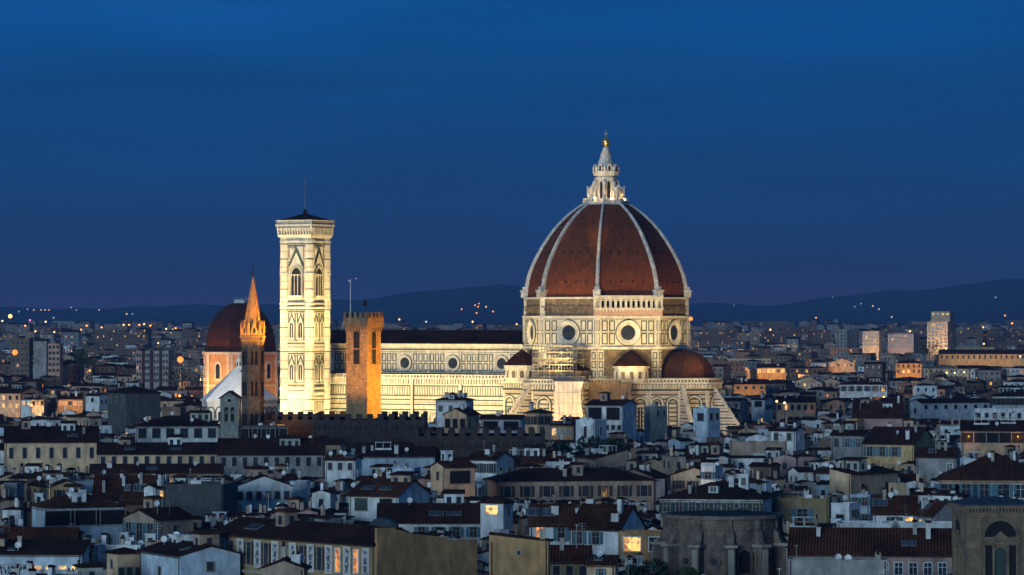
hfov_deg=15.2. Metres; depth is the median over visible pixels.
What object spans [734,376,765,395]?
house
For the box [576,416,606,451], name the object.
house
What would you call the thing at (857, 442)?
window
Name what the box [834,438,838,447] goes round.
window
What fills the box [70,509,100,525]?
window
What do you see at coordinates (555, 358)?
scaffolding
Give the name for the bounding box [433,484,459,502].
house
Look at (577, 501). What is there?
house
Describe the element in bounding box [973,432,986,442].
window
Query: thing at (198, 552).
house
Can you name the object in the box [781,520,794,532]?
house
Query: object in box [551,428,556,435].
window
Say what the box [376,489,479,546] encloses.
house
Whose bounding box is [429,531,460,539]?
house
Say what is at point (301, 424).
palace
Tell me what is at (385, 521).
vaulted roof house
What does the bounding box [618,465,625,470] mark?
window
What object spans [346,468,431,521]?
house
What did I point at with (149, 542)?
house
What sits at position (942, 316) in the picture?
penthouse
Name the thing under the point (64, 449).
window
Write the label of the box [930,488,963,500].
house
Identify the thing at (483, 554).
house
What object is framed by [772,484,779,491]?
house
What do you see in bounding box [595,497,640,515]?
house
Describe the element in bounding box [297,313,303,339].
twin window
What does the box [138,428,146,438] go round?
window
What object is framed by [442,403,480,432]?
house
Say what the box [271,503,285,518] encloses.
house
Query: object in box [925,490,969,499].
house
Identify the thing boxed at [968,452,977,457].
house
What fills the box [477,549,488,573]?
house
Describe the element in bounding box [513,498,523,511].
house
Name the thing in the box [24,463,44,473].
house
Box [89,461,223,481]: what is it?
house
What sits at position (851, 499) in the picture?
window
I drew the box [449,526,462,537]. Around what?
window
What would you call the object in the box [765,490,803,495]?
house
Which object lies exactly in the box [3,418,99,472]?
house
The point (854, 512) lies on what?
window
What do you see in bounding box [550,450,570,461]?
house
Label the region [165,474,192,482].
house
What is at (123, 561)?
house
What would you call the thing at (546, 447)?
house
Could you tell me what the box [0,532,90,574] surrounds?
house
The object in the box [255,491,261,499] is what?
window
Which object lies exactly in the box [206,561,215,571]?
window
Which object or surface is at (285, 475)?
house
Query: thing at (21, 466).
house
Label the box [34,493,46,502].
house
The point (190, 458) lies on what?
window
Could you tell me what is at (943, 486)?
window
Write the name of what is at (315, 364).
twin window
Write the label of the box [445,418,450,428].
window
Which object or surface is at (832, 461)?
house
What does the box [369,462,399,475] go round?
house
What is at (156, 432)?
window
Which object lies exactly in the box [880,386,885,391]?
window
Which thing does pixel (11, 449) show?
window
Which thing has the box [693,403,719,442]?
house
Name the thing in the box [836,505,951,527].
house
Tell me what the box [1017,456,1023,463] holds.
house
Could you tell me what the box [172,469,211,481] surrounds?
house
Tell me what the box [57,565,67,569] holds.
window
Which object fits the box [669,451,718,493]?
house
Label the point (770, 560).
round window
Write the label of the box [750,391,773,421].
house
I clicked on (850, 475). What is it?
house
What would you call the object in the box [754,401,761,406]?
window
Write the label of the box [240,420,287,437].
house
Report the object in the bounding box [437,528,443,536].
house
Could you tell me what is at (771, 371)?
house
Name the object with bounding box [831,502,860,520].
house
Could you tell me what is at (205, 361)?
window
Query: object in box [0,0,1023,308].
sky
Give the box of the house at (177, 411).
[161,407,185,416]
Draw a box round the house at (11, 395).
[0,382,43,417]
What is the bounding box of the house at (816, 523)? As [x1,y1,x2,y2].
[792,508,833,526]
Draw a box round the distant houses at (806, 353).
[0,319,1023,574]
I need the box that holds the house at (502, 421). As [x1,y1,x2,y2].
[479,402,524,432]
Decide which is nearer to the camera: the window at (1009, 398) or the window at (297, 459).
the window at (297, 459)
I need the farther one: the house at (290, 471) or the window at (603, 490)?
the house at (290, 471)
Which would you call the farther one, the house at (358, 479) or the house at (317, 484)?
the house at (317, 484)
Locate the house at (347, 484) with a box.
[329,473,360,491]
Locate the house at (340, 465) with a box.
[323,450,363,486]
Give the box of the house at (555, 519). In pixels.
[527,503,574,544]
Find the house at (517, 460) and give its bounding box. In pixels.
[509,446,522,470]
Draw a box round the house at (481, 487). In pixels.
[477,478,486,495]
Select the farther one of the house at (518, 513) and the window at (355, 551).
the house at (518, 513)
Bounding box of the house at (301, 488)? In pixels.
[289,480,310,505]
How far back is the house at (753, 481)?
714.93 m
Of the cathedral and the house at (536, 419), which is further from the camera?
the cathedral
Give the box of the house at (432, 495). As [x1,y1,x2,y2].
[430,490,437,502]
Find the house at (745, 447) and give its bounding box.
[729,434,786,463]
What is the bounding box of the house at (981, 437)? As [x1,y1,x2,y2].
[960,411,1023,457]
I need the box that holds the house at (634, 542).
[619,530,661,563]
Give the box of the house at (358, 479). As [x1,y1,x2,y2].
[355,477,385,484]
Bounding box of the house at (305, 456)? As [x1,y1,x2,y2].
[217,434,325,476]
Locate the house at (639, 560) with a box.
[618,546,644,574]
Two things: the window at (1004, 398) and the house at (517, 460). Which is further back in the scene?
the window at (1004, 398)
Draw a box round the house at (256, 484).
[230,465,293,511]
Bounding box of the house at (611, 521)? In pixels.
[568,496,647,563]
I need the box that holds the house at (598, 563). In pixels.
[584,531,620,574]
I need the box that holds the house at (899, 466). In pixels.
[883,452,904,470]
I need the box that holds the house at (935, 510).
[913,494,951,520]
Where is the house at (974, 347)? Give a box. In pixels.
[956,347,993,348]
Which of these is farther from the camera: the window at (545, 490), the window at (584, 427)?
the window at (584, 427)
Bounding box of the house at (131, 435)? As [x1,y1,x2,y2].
[115,433,134,437]
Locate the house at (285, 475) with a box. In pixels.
[255,460,297,481]
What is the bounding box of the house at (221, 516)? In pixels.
[205,511,226,521]
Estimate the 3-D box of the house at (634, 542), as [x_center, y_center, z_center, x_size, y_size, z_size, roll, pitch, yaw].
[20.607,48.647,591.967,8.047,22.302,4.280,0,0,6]
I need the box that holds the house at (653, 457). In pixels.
[635,450,662,470]
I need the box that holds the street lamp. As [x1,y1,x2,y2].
[177,356,182,390]
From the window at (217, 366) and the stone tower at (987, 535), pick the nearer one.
the stone tower at (987, 535)
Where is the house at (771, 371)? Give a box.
[757,361,785,379]
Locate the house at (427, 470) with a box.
[422,465,430,475]
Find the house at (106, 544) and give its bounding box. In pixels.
[94,532,144,568]
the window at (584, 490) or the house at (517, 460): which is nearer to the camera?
the window at (584, 490)
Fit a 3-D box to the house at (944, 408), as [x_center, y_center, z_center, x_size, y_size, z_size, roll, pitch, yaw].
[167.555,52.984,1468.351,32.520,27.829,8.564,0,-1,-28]
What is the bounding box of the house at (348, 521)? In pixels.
[345,507,370,524]
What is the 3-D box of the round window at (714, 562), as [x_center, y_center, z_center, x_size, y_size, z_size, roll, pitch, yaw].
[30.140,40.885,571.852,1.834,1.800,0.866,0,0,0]
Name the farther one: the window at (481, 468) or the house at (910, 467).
the window at (481, 468)
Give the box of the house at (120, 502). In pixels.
[110,494,129,513]
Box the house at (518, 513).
[513,496,548,517]
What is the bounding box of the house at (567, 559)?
[550,523,592,574]
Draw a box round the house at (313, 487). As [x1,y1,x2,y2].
[297,478,324,494]
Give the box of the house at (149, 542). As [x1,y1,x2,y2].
[144,523,166,546]
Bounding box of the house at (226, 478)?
[195,474,232,480]
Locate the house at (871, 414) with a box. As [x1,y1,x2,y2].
[852,395,903,429]
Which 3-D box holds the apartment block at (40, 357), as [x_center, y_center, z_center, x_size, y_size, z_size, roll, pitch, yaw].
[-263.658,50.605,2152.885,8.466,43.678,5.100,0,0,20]
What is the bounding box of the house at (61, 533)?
[0,512,81,539]
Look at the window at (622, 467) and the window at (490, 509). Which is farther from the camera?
the window at (622, 467)
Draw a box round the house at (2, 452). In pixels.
[0,440,4,464]
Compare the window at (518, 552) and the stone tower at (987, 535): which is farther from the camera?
the window at (518, 552)
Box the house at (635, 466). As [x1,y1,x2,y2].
[626,455,670,494]
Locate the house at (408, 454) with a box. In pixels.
[355,442,435,475]
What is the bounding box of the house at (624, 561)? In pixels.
[593,553,635,566]
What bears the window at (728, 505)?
in the house at (730, 495)
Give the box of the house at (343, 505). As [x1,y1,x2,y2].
[304,487,348,518]
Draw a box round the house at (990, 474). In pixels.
[934,450,1023,499]
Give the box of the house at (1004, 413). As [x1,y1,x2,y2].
[974,403,1023,419]
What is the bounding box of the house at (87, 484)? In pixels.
[63,471,93,491]
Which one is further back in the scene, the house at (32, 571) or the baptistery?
the baptistery
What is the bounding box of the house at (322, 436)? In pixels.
[309,435,329,441]
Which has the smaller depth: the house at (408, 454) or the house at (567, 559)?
the house at (567, 559)
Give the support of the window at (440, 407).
in the house at (448, 401)
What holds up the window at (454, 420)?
in the house at (458, 417)
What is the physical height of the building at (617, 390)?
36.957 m
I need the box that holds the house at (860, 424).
[846,419,864,429]
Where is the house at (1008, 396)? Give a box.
[990,386,1023,407]
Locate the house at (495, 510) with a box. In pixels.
[476,495,516,547]
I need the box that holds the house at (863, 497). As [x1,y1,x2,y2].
[849,486,874,520]
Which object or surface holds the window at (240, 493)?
in the house at (256, 484)
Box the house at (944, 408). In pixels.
[908,394,990,420]
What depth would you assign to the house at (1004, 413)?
1358.51 m
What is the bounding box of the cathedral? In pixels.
[330,130,739,434]
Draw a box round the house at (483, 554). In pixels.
[477,534,488,567]
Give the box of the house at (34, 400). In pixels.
[19,392,43,417]
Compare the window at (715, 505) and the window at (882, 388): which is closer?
the window at (715, 505)
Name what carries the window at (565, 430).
in the house at (566, 429)
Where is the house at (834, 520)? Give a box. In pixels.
[830,515,852,526]
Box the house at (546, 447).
[545,439,551,454]
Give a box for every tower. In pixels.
[240,268,265,424]
[275,178,334,413]
[343,279,383,418]
[946,496,1023,574]
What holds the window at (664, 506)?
in the house at (730, 495)
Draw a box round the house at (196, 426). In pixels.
[133,410,220,441]
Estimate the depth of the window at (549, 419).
1047.52 m
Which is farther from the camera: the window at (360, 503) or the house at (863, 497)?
the window at (360, 503)
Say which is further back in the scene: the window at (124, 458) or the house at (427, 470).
the window at (124, 458)
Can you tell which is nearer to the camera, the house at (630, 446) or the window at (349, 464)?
the window at (349, 464)
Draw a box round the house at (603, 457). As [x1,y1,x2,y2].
[573,443,628,470]
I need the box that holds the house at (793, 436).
[768,421,805,456]
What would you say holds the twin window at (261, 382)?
in the bell tower at (252, 335)
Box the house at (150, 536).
[117,527,159,542]
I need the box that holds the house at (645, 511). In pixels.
[624,491,657,513]
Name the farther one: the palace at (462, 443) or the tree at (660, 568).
the palace at (462, 443)
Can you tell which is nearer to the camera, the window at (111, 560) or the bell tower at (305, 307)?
the window at (111, 560)
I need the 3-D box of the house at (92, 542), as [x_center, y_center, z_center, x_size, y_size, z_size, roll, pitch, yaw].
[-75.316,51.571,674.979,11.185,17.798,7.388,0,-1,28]
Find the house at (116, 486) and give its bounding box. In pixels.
[92,470,165,512]
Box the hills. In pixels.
[0,278,1023,328]
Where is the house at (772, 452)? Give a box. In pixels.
[753,444,782,460]
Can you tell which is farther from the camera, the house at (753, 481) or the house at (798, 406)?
the house at (798, 406)
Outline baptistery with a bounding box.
[201,353,277,420]
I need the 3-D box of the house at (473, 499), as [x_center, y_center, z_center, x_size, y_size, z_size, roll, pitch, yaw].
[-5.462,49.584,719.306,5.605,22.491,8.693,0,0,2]
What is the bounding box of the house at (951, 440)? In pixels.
[934,431,957,446]
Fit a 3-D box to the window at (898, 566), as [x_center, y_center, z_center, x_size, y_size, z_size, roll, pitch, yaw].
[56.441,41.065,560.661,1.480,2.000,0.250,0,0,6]
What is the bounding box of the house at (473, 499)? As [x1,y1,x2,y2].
[468,492,490,502]
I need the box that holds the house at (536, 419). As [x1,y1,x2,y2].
[523,401,554,446]
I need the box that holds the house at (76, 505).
[28,481,126,542]
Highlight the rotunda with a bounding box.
[650,510,788,574]
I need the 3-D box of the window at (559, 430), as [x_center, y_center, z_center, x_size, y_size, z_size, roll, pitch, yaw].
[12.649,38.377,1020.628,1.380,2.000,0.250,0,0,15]
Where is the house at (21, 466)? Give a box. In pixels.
[12,463,30,475]
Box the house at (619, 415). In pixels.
[584,391,637,440]
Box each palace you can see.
[219,508,476,574]
[263,412,317,437]
[314,411,427,454]
[414,427,544,461]
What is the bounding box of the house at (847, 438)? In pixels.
[829,417,868,459]
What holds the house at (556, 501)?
on the ground
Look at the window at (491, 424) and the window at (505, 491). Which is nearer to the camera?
the window at (505, 491)
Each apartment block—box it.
[11,338,32,377]
[33,339,50,377]
[48,344,62,385]
[836,329,859,347]
[863,331,881,359]
[888,331,917,354]
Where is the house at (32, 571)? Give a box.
[10,568,35,574]
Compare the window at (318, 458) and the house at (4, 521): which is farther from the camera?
the window at (318, 458)
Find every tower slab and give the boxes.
[136,351,144,387]
[145,351,153,388]
[154,351,161,388]
[162,351,171,385]
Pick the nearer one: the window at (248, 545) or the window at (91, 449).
the window at (248, 545)
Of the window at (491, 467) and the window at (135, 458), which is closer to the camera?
the window at (491, 467)
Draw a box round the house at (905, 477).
[882,460,921,482]
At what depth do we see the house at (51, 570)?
536.51 m
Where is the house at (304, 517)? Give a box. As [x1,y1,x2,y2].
[274,514,316,520]
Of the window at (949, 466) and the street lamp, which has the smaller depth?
the window at (949, 466)
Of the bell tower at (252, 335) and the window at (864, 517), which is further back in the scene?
the bell tower at (252, 335)
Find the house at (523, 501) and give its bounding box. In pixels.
[513,497,536,513]
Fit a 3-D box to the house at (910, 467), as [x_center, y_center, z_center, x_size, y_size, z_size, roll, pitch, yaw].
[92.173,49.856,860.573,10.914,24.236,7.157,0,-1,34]
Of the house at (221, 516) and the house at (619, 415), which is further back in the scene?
the house at (619, 415)
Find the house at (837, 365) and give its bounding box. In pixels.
[828,355,854,372]
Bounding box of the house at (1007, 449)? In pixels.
[1003,445,1020,455]
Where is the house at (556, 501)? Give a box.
[540,495,577,514]
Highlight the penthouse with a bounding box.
[931,311,954,321]
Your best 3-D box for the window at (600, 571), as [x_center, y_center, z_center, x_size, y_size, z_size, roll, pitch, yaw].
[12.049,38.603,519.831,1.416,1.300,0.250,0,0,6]
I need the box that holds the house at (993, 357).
[939,349,1023,366]
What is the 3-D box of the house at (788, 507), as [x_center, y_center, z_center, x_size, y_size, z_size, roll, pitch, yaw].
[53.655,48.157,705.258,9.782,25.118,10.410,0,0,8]
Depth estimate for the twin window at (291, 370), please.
1263.71 m
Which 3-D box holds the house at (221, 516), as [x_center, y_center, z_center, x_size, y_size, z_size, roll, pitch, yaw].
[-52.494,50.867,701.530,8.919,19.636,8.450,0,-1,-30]
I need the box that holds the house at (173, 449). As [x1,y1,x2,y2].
[96,434,217,463]
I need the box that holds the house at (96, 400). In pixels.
[84,388,107,411]
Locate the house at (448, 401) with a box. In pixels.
[434,390,474,427]
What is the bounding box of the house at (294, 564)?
[258,542,311,574]
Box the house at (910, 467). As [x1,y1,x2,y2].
[898,461,915,473]
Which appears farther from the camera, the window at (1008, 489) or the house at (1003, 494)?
the window at (1008, 489)
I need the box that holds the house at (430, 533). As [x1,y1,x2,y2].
[412,532,444,535]
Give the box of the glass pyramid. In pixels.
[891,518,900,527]
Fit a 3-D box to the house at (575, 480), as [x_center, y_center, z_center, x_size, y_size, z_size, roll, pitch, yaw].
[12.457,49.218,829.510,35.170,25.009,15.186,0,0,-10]
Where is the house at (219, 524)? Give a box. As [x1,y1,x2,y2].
[212,513,246,528]
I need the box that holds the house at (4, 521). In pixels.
[0,510,15,525]
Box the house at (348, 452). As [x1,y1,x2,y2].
[324,451,354,471]
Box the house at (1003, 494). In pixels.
[997,490,1017,498]
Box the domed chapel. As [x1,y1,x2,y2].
[202,298,278,398]
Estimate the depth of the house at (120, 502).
741.55 m
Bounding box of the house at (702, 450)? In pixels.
[682,441,730,467]
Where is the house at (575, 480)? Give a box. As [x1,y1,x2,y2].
[484,458,656,509]
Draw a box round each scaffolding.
[532,343,575,381]
[533,343,587,375]
[553,376,587,420]
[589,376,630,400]
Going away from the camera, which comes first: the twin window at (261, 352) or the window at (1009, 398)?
the twin window at (261, 352)
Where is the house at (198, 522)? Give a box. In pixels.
[194,508,217,526]
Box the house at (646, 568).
[627,564,653,574]
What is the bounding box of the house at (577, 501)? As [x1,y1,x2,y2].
[568,498,595,503]
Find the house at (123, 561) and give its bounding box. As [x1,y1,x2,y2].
[102,547,139,574]
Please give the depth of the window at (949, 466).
850.07 m
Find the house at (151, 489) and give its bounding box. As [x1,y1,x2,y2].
[141,473,165,506]
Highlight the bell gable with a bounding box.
[218,390,242,437]
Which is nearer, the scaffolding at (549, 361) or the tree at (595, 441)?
the tree at (595, 441)
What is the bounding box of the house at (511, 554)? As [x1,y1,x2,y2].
[488,516,553,574]
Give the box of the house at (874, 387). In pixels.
[839,374,887,398]
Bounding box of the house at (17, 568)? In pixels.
[0,561,33,574]
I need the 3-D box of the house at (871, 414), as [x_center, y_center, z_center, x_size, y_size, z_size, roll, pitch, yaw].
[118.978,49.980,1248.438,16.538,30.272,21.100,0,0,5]
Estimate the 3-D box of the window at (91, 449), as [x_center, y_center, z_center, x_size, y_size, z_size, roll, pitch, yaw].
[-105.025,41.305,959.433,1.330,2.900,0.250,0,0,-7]
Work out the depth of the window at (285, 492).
772.30 m
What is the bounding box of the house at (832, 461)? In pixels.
[829,454,840,466]
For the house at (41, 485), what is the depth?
803.44 m
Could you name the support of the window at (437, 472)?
in the house at (448, 471)
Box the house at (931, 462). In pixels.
[914,439,961,485]
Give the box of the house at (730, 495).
[657,473,778,512]
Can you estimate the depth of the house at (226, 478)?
808.64 m
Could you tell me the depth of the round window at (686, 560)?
573.64 m
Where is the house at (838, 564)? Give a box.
[787,545,887,574]
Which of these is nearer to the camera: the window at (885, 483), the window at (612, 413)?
the window at (885, 483)
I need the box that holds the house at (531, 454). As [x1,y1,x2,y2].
[521,445,565,467]
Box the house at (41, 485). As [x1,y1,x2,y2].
[27,470,84,501]
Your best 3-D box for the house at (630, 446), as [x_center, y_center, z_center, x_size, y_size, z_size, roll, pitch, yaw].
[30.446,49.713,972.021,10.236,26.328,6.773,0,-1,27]
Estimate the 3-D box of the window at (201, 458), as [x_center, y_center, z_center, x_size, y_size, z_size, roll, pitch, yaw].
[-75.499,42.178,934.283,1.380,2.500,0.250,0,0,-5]
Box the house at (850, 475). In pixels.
[829,457,899,501]
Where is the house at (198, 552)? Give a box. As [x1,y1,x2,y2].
[136,529,243,574]
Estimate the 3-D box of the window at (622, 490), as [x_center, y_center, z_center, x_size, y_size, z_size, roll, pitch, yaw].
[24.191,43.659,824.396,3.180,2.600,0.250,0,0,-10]
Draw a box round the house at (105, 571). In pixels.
[97,564,106,574]
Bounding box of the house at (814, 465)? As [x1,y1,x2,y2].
[804,459,830,472]
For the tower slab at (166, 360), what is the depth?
1950.66 m
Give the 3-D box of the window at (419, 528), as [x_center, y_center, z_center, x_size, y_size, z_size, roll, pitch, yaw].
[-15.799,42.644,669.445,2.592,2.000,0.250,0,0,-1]
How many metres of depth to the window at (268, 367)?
1511.35 m
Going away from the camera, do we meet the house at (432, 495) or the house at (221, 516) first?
the house at (221, 516)
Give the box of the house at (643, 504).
[638,501,652,509]
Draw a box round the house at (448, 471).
[428,450,477,496]
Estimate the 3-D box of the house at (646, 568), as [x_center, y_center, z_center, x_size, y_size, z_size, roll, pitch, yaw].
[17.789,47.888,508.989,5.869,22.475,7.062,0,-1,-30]
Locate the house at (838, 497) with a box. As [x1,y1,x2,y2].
[826,490,847,502]
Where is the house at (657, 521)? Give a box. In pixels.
[642,502,661,525]
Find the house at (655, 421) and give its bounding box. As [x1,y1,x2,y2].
[644,401,667,441]
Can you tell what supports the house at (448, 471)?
on the ground
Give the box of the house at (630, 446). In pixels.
[621,437,655,454]
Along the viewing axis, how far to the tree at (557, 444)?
970.34 m
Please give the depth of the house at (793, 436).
986.45 m
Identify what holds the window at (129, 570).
in the house at (123, 561)
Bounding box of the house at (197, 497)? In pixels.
[162,476,237,521]
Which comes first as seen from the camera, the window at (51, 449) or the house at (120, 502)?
the house at (120, 502)
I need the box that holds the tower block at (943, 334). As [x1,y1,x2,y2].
[927,322,955,353]
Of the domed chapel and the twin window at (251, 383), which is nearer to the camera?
the twin window at (251, 383)
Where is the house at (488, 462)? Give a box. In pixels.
[465,442,515,495]
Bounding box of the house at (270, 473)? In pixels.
[268,462,289,483]
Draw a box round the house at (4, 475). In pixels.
[0,463,14,480]
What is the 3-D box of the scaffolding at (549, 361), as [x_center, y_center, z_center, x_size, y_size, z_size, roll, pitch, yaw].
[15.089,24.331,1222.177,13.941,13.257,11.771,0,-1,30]
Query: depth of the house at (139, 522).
653.12 m
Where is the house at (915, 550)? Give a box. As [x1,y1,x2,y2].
[787,505,951,574]
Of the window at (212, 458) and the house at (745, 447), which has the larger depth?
the house at (745, 447)
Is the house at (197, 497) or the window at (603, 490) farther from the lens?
the window at (603, 490)
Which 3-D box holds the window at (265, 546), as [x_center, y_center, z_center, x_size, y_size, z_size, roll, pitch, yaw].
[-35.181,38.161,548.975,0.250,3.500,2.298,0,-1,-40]
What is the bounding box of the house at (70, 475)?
[30,459,84,479]
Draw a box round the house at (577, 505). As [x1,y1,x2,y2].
[571,495,579,508]
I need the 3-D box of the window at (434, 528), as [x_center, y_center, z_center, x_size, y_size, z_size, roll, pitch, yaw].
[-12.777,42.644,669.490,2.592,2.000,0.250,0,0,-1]
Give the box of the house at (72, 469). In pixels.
[65,466,88,472]
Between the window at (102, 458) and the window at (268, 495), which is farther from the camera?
the window at (102, 458)
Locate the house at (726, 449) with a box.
[720,439,728,452]
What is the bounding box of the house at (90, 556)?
[89,527,115,561]
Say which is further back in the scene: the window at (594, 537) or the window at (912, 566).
the window at (594, 537)
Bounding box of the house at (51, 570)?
[31,564,70,574]
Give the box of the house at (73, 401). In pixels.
[57,389,82,413]
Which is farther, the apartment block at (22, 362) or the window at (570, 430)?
the apartment block at (22, 362)
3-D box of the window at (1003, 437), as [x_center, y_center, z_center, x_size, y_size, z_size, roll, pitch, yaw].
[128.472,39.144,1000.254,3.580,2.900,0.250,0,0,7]
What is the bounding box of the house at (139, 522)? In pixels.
[120,493,196,542]
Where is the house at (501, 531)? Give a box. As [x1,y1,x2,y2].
[477,529,515,550]
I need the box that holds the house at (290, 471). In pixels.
[264,461,294,473]
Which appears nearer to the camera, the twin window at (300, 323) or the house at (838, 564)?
the house at (838, 564)
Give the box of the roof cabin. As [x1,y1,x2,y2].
[701,462,722,484]
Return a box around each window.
[9,447,13,458]
[22,447,26,458]
[34,565,41,569]
[35,447,40,458]
[44,510,75,526]
[49,447,53,458]
[54,489,64,496]
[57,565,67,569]
[62,447,67,458]
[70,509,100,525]
[76,447,80,458]
[89,447,93,458]
[96,509,125,525]
[100,456,105,463]
[109,559,113,568]
[111,456,116,463]
[118,567,124,574]
[122,456,127,463]
[122,521,134,536]
[126,566,133,574]
[133,456,138,463]
[134,522,144,542]
[134,566,139,574]
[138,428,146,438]
[144,456,149,463]
[144,522,156,541]
[152,428,160,438]
[155,456,160,462]
[157,566,161,574]
[166,428,174,437]
[166,456,170,462]
[172,525,177,533]
[177,456,181,462]
[180,428,188,437]
[188,456,192,462]
[194,428,201,437]
[199,456,203,462]
[204,361,205,380]
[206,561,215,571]
[208,428,215,437]
[210,456,214,462]
[214,361,221,380]
[221,457,226,466]
[229,539,234,550]
[231,457,236,466]
[238,491,243,499]
[240,428,251,437]
[242,347,247,364]
[242,378,247,395]
[242,410,247,424]
[242,457,247,466]
[244,541,253,564]
[246,491,252,499]
[249,428,257,437]
[250,348,258,364]
[250,378,258,395]
[250,410,258,423]
[253,457,257,465]
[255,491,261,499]
[257,428,269,437]
[260,347,263,364]
[260,378,263,395]
[260,410,263,422]
[261,542,270,565]
[263,457,268,465]
[265,361,271,380]
[265,491,271,499]
[266,428,278,437]
[274,457,279,464]
[274,491,280,499]
[275,428,287,436]
[283,491,289,499]
[285,457,289,466]
[288,248,303,298]
[288,313,294,339]
[288,355,294,381]
[295,457,300,466]
[296,545,306,563]
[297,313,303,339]
[297,355,303,381]
[306,456,311,466]
[314,248,324,298]
[314,313,318,339]
[314,355,318,381]
[314,546,324,570]
[316,456,321,466]
[320,313,324,339]
[320,355,324,381]
[328,462,332,469]
[334,547,340,572]
[337,462,342,470]
[347,462,352,470]
[352,549,358,573]
[354,497,367,511]
[379,498,392,502]
[414,526,428,531]
[431,526,445,530]
[435,471,439,480]
[438,405,442,411]
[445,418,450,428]
[449,470,471,484]
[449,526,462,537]
[452,418,457,428]
[459,418,465,428]
[466,526,479,537]
[477,463,485,472]
[483,421,497,430]
[484,504,498,514]
[487,463,495,473]
[500,486,514,497]
[503,421,518,430]
[507,505,509,515]
[516,550,521,555]
[520,486,534,497]
[525,416,531,424]
[532,416,538,424]
[535,527,543,536]
[539,416,545,424]
[539,485,553,497]
[546,416,552,424]
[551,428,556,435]
[552,565,560,574]
[553,527,568,541]
[557,428,561,435]
[559,485,573,496]
[563,428,567,435]
[565,565,573,574]
[568,428,572,435]
[573,531,586,544]
[578,485,592,496]
[578,565,586,574]
[583,426,586,437]
[588,407,601,418]
[588,531,602,544]
[596,568,605,574]
[598,485,612,496]
[606,407,619,419]
[617,485,631,496]
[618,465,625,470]
[622,536,641,551]
[637,485,650,496]
[648,536,659,551]
[659,501,673,512]
[673,480,684,488]
[674,502,685,511]
[681,555,690,566]
[686,502,697,510]
[687,481,697,488]
[697,413,703,421]
[698,502,711,510]
[701,471,714,479]
[708,556,719,567]
[712,502,724,509]
[725,502,737,509]
[738,502,749,510]
[750,502,762,510]
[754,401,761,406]
[768,555,772,566]
[773,432,778,440]
[786,433,791,440]
[791,508,811,521]
[803,404,807,409]
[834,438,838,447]
[835,514,844,519]
[840,386,846,390]
[842,438,851,447]
[848,386,854,390]
[849,497,860,504]
[852,509,857,517]
[853,438,862,447]
[856,386,862,390]
[861,497,870,505]
[861,514,870,520]
[864,386,870,391]
[865,446,875,456]
[872,386,877,391]
[876,446,887,456]
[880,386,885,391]
[884,481,888,493]
[887,516,902,520]
[889,446,900,456]
[894,562,902,574]
[908,562,917,574]
[923,562,932,574]
[934,483,961,492]
[938,562,946,574]
[946,463,952,471]
[952,483,979,497]
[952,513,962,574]
[961,432,973,442]
[970,483,997,497]
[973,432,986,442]
[980,516,1020,574]
[986,432,998,442]
[988,484,1015,497]
[990,398,997,404]
[995,398,1002,404]
[998,432,1011,442]
[1004,398,1011,404]
[1009,398,1016,404]
[1011,432,1023,442]
[1013,484,1023,498]
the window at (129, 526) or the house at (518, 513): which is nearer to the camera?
the window at (129, 526)
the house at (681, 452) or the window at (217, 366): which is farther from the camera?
the window at (217, 366)
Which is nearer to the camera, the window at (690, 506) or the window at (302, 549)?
the window at (302, 549)
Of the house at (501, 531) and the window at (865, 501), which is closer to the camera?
the house at (501, 531)
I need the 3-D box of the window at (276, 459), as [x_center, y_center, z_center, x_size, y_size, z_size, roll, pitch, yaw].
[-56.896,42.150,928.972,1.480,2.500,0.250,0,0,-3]
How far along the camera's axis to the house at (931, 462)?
851.57 m
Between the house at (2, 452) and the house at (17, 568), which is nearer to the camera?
the house at (17, 568)
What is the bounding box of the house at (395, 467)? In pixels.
[387,456,420,478]
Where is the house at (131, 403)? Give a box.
[105,381,162,435]
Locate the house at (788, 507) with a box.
[776,487,831,524]
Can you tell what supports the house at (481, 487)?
on the ground
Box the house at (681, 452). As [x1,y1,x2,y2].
[665,449,688,455]
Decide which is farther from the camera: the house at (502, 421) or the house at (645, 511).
the house at (502, 421)
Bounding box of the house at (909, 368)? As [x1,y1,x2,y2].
[896,360,921,377]
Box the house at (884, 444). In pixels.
[861,418,936,466]
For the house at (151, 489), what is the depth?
746.00 m
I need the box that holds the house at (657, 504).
[655,500,659,512]
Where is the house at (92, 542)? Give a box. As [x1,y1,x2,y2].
[80,530,101,549]
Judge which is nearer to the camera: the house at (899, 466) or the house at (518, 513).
the house at (518, 513)
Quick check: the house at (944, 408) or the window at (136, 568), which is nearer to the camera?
the window at (136, 568)
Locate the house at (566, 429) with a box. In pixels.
[550,415,575,450]
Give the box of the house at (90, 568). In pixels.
[66,560,104,574]
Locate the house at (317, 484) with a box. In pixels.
[312,475,324,486]
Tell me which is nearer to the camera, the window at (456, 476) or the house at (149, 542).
the house at (149, 542)
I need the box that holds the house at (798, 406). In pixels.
[775,393,815,421]
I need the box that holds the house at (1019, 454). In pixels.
[1005,445,1023,459]
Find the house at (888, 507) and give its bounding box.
[871,487,917,520]
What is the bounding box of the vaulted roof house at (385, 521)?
[369,517,398,526]
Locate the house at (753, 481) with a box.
[715,465,768,490]
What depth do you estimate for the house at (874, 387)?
1858.03 m
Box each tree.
[71,350,86,365]
[81,352,101,369]
[164,366,188,385]
[549,438,573,452]
[574,435,601,453]
[599,437,626,447]
[622,564,642,574]
[637,557,671,574]
[672,567,701,574]
[918,337,944,378]
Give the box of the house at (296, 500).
[252,493,305,516]
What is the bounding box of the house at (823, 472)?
[814,462,837,479]

